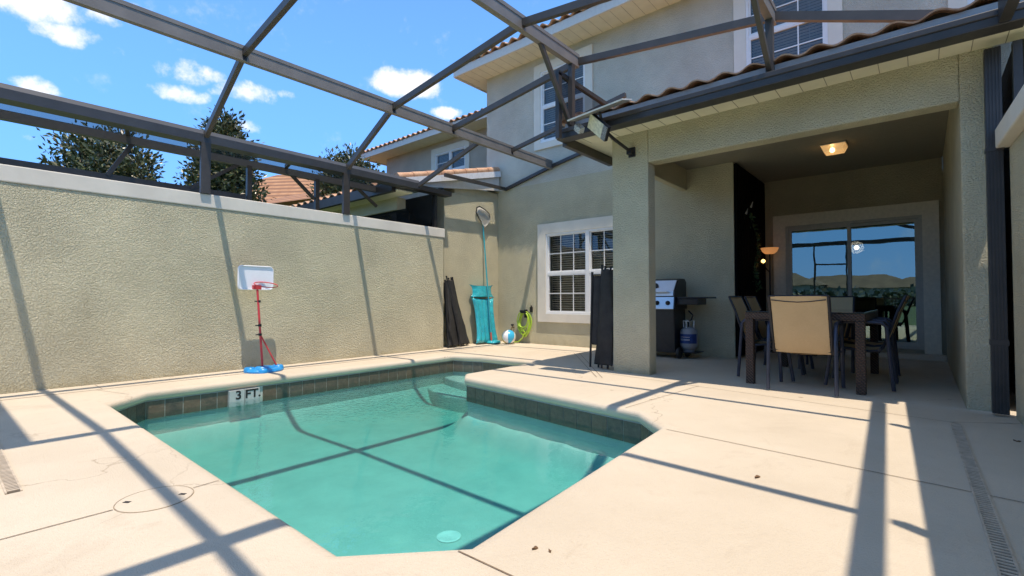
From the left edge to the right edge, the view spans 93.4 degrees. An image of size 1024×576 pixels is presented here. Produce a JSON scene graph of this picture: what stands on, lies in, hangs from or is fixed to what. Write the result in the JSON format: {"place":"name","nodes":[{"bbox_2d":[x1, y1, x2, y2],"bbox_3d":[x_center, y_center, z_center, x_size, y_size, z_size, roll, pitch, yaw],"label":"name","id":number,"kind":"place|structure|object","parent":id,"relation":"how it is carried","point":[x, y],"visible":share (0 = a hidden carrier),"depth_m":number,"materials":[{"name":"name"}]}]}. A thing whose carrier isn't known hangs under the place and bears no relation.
{"place":"outdoors","nodes":[
{"label":"outdoors","id":0,"kind":"place"},
{"bbox_2d":[292,108,500,223],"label":"neighbour house","id":1,"kind":"structure","parent":0,"point":[419,156],"depth_m":13.01,"materials":[{"name":"paint"}]},
{"bbox_2d":[431,140,469,189],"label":"window","id":2,"kind":"structure","parent":1,"relation":"in","point":[464,162],"depth_m":14.09,"materials":[{"name":"paint"}]},
{"bbox_2d":[0,0,942,184],"label":"sky","id":3,"kind":"structure","parent":0,"point":[387,49],"materials":[{"name":"blue"}]},
{"bbox_2d":[0,341,1023,575],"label":"pool deck","id":4,"kind":"structure","parent":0,"point":[662,500],"depth_m":2.23,"materials":[{"name":"concrete"}]},
{"bbox_2d":[0,445,22,493],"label":"channel drain","id":5,"kind":"object","parent":4,"relation":"on","point":[9,482],"visible":1,"depth_m":2.32,"materials":[{"name":"white plastic"}]},
{"bbox_2d":[113,486,193,512],"bbox_3d":[-1.542,0.909,2.085,0.281,0.004,0.281,-1,-2,40],"label":"skimmer lid","id":6,"kind":"object","parent":4,"relation":"on","point":[152,499],"visible":1,"depth_m":2.07,"materials":[{"name":"plastic"}]},
{"bbox_2d":[0,164,444,393],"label":"garden wall","id":7,"kind":"structure","parent":4,"relation":"on","point":[103,281],"depth_m":5.51,"materials":[{"name":"paint"}]},
{"bbox_2d":[237,265,283,373],"bbox_3d":[-2.973,0.363,5.787,0.340,1.272,0.496,-1,-2,40],"label":"basketball hoop","id":8,"kind":"object","parent":4,"relation":"on","point":[256,278],"visible":1,"depth_m":5.81,"materials":[{"name":"white plastic"}]},
{"bbox_2d":[118,360,653,556],"bbox_3d":[-0.573,1.322,4.528,4.500,0.531,4.560,-1,-2,40],"label":"pool shell","id":9,"kind":"object","parent":4,"relation":"in","point":[471,476],"visible":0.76,"depth_m":4.39,"materials":[{"name":"paint"}]},
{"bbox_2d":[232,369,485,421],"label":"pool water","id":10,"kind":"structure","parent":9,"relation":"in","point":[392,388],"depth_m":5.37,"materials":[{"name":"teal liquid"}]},
{"bbox_2d":[443,276,469,346],"bbox_3d":[-0.999,0.424,8.825,0.213,1.273,0.636,-1,-2,40],"label":"fence","id":11,"kind":"object","parent":4,"relation":"on","point":[456,333],"visible":1,"depth_m":8.70,"materials":[{"name":"black fabric"}]},
{"bbox_2d":[476,206,491,340],"bbox_3d":[-0.460,-0.276,9.502,0.351,2.705,0.415,-1,-2,40],"label":"pool net","id":12,"kind":"object","parent":4,"relation":"on","point":[483,214],"visible":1,"depth_m":9.53,"materials":[{"name":"teal plastic"}]},
{"bbox_2d":[469,284,500,343],"bbox_3d":[-0.479,0.505,9.364,0.434,1.147,0.689,-1,-2,40],"label":"pool float","id":13,"kind":"object","parent":4,"relation":"on","point":[481,310],"visible":0.92,"depth_m":9.32,"materials":[{"name":"teal plastic"}]},
{"bbox_2d":[502,330,515,343],"bbox_3d":[-0.065,0.941,9.290,0.274,0.274,0.274,13,-31,-21],"label":"beach ball","id":14,"kind":"object","parent":4,"relation":"on","point":[508,336],"visible":1,"depth_m":9.19,"materials":[{"name":"plastic"}]},
{"bbox_2d":[0,0,1023,214],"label":"pool enclosure","id":15,"kind":"object","parent":4,"relation":"on","point":[573,98],"visible":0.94,"depth_m":4.93,"materials":[{"name":"metal"}]},
{"bbox_2d":[2,343,1023,575],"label":"deck joint","id":16,"kind":"object","parent":4,"relation":"on","point":[594,374],"visible":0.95,"depth_m":2.63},
{"bbox_2d":[589,265,612,368],"bbox_3d":[1.123,0.352,5.984,0.348,1.270,0.143,-1,-2,40],"label":"fence","id":17,"kind":"object","parent":4,"relation":"on","point":[601,323],"visible":0.97,"depth_m":5.92,"materials":[{"name":"black fabric"}]},
{"bbox_2d":[656,279,715,358],"bbox_3d":[2.228,0.447,7.320,1.560,1.165,0.556,-1,-2,40],"label":"gas grill","id":18,"kind":"object","parent":4,"relation":"on","point":[673,301],"visible":0.54,"depth_m":7.05,"materials":[{"name":"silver metal"}]},
{"bbox_2d":[680,310,697,351],"bbox_3d":[2.584,0.623,7.055,0.246,0.598,0.248,-1,-2,40],"label":"propane tank","id":19,"kind":"object","parent":18,"relation":"in","point":[688,338],"visible":1,"depth_m":6.97,"materials":[{"name":"white metal"}]},
{"bbox_2d":[728,296,804,381],"bbox_3d":[2.824,0.529,5.359,0.668,0.883,0.574,-1,-2,40],"label":"patio chair","id":20,"kind":"object","parent":4,"relation":"on","point":[739,306],"visible":0.48,"depth_m":5.35,"materials":[{"name":"black metal"}]},
{"bbox_2d":[760,247,778,351],"bbox_3d":[4.234,0.191,7.911,0.270,1.700,0.286,-1,-2,40],"label":"floor lamp","id":21,"kind":"object","parent":4,"relation":"on","point":[769,250],"visible":0.84,"depth_m":7.89,"materials":[{"name":"black plastic"}]},
{"bbox_2d":[744,296,814,373],"bbox_3d":[3.232,0.539,5.839,0.668,0.883,0.574,-1,-2,40],"label":"patio chair","id":22,"kind":"object","parent":4,"relation":"on","point":[752,302],"visible":0.37,"depth_m":5.94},
{"bbox_2d":[766,295,845,395],"bbox_3d":[2.762,0.510,4.549,0.574,0.883,0.668,-1,-2,40],"label":"patio chair","id":23,"kind":"object","parent":4,"relation":"on","point":[799,324],"visible":1,"depth_m":4.38,"materials":[{"name":"beige fabric"}]},
{"bbox_2d":[745,309,878,394],"bbox_3d":[3.313,0.612,5.257,1.012,0.737,1.680,-1,-2,40],"label":"dining table","id":24,"kind":"object","parent":4,"relation":"on","point":[859,317],"visible":0.66,"depth_m":4.87,"materials":[{"name":"metal"}]},
{"bbox_2d":[798,296,854,372],"bbox_3d":[3.882,0.540,5.913,0.574,0.883,0.668,-1,-2,40],"label":"patio chair","id":25,"kind":"object","parent":4,"relation":"on","point":[842,302],"visible":0.22,"depth_m":6.02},
{"bbox_2d":[824,295,907,391],"bbox_3d":[3.492,0.514,4.764,0.668,0.883,0.574,-1,-2,40],"label":"patio chair","id":26,"kind":"object","parent":4,"relation":"on","point":[888,342],"visible":0.68,"depth_m":4.54,"materials":[{"name":"black metal"}]},
{"bbox_2d":[839,296,909,381],"bbox_3d":[3.913,0.525,5.260,0.668,0.883,0.574,-1,-2,40],"label":"patio chair","id":27,"kind":"object","parent":4,"relation":"on","point":[873,343],"visible":0.3,"depth_m":5.32,"materials":[{"name":"black metal"}]},
{"bbox_2d":[950,422,1021,575],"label":"channel drain","id":28,"kind":"object","parent":4,"relation":"on","point":[1004,560],"visible":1,"depth_m":1.92,"materials":[{"name":"grey metal"}]},
{"bbox_3d":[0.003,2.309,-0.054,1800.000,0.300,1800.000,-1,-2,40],"label":"ground","id":29,"kind":"structure","parent":0,"visible":0},
{"bbox_2d":[252,175,324,199],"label":"house","id":30,"kind":"structure","parent":29,"relation":"on","point":[281,186],"depth_m":21.17,"materials":[{"name":"orange tile"}]},
{"bbox_2d":[259,192,321,205],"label":"house","id":31,"kind":"structure","parent":29,"relation":"on","point":[290,200],"depth_m":14.31,"materials":[{"name":"orange tile"}]},
{"label":"lawn","id":32,"kind":"structure","parent":0,"visible":0},
{"bbox_2d":[33,119,177,183],"bbox_3d":[-9.856,-1.465,11.631,3.241,5.451,3.057,-1,-2,40],"label":"magnolia tree","id":33,"kind":"object","parent":32,"relation":"on","point":[101,156],"visible":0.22,"depth_m":11.17,"materials":[{"name":"green plant"}]},
{"bbox_2d":[172,105,275,202],"bbox_3d":[-7.653,-1.801,12.786,2.514,6.170,2.451,-1,-2,40],"label":"magnolia tree","id":34,"kind":"object","parent":32,"relation":"on","point":[233,180],"visible":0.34,"depth_m":12.42,"materials":[{"name":"green plant"}]},
{"bbox_2d":[0,109,451,227],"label":"neighbour enclosure","id":35,"kind":"object","parent":32,"relation":"on","point":[423,210],"visible":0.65,"depth_m":6.13,"materials":[{"name":"metal"}]},
{"bbox_2d":[306,142,384,196],"bbox_3d":[-4.744,-1.586,14.399,2.728,5.809,2.434,0,-1,-13],"label":"magnolia tree","id":36,"kind":"object","parent":32,"relation":"on","point":[345,158],"visible":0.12,"depth_m":13.97,"materials":[{"name":"green plant"}]},
{"bbox_2d":[437,0,1023,411],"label":"townhouse","id":37,"kind":"structure","parent":32,"relation":"on","point":[899,194],"depth_m":7.17,"materials":[{"name":"paint"}]},
{"bbox_2d":[513,310,531,342],"bbox_3d":[0.194,0.750,9.455,0.499,0.655,0.140,-1,-2,40],"label":"garden hose","id":38,"kind":"object","parent":37,"relation":"hanging from","point":[527,316],"visible":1,"depth_m":9.39,"materials":[{"name":"green plastic"}]},
{"bbox_2d":[534,44,592,150],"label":"window","id":39,"kind":"structure","parent":37,"relation":"in","point":[584,74],"depth_m":9.28,"materials":[{"name":"paint"}]},
{"bbox_2d":[537,215,612,323],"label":"window","id":40,"kind":"structure","parent":37,"relation":"in","point":[580,248],"depth_m":9.01,"materials":[{"name":"paint"}]},
{"bbox_2d":[567,98,635,157],"bbox_3d":[1.114,-1.738,5.334,0.679,0.403,0.852,-1,-2,40],"label":"solar light","id":41,"kind":"object","parent":37,"relation":"attached to","point":[599,127],"visible":1,"depth_m":5.14,"materials":[{"name":"black plastic"}]},
{"bbox_2d":[734,163,765,356],"bbox_3d":[3.812,-0.399,7.660,0.034,2.810,1.733,-1,-2,40],"label":"slat screen","id":42,"kind":"object","parent":37,"relation":"attached to","point":[749,188],"visible":0.77,"depth_m":7.44,"materials":[{"name":"black wood"}]},
{"bbox_2d":[749,212,762,291],"bbox_3d":[3.863,-0.556,7.626,0.097,1.247,0.573,-1,-2,40],"label":"artificial vine","id":43,"kind":"object","parent":42,"relation":"attached to","point":[758,238],"visible":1,"depth_m":7.70,"materials":[{"name":"green plant"}]},
{"bbox_2d":[733,0,842,72],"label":"window","id":44,"kind":"structure","parent":37,"relation":"in","point":[795,38],"depth_m":6.70,"materials":[{"name":"glass"}]},
{"bbox_2d":[820,140,847,155],"bbox_3d":[4.183,-1.806,6.264,0.280,0.100,0.280,-1,-2,40],"label":"ceiling light","id":45,"kind":"object","parent":37,"relation":"attached to","point":[834,148],"visible":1,"depth_m":6.19,"materials":[{"name":"beige"}]},
{"bbox_2d":[851,227,863,252],"bbox_3d":[6.309,-1.131,8.840,0.232,1.017,0.241,-1,-2,40],"label":"chandelier","id":46,"kind":"object","parent":37,"relation":"hanging from","point":[856,247],"visible":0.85,"depth_m":8.83,"materials":[{"name":"white glass"}]},
{"bbox_2d":[773,200,941,354],"bbox_3d":[5.261,-0.135,7.509,2.105,2.179,0.130,-1,-2,40],"label":"sliding door","id":47,"kind":"structure","parent":37,"relation":"in","point":[924,215],"depth_m":7.03,"materials":[{"name":"clear glass"}]},
{"bbox_2d":[948,0,974,7],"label":"window","id":48,"kind":"structure","parent":37,"relation":"in","point":[951,3],"depth_m":5.46,"materials":[{"name":"paint"}]},
{"bbox_2d":[983,46,1009,414],"bbox_3d":[3.580,-0.430,3.567,0.100,2.700,0.087,-1,-2,40],"label":"downpipe","id":49,"kind":"object","parent":37,"relation":"attached to","point":[999,343],"visible":0.99,"depth_m":3.54,"materials":[{"name":"brown metal"}]},
{"bbox_2d":[995,85,1023,424],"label":"garden wall","id":50,"kind":"structure","parent":32,"relation":"on","point":[1009,130],"depth_m":3.31,"materials":[{"name":"paint"}]}
]}

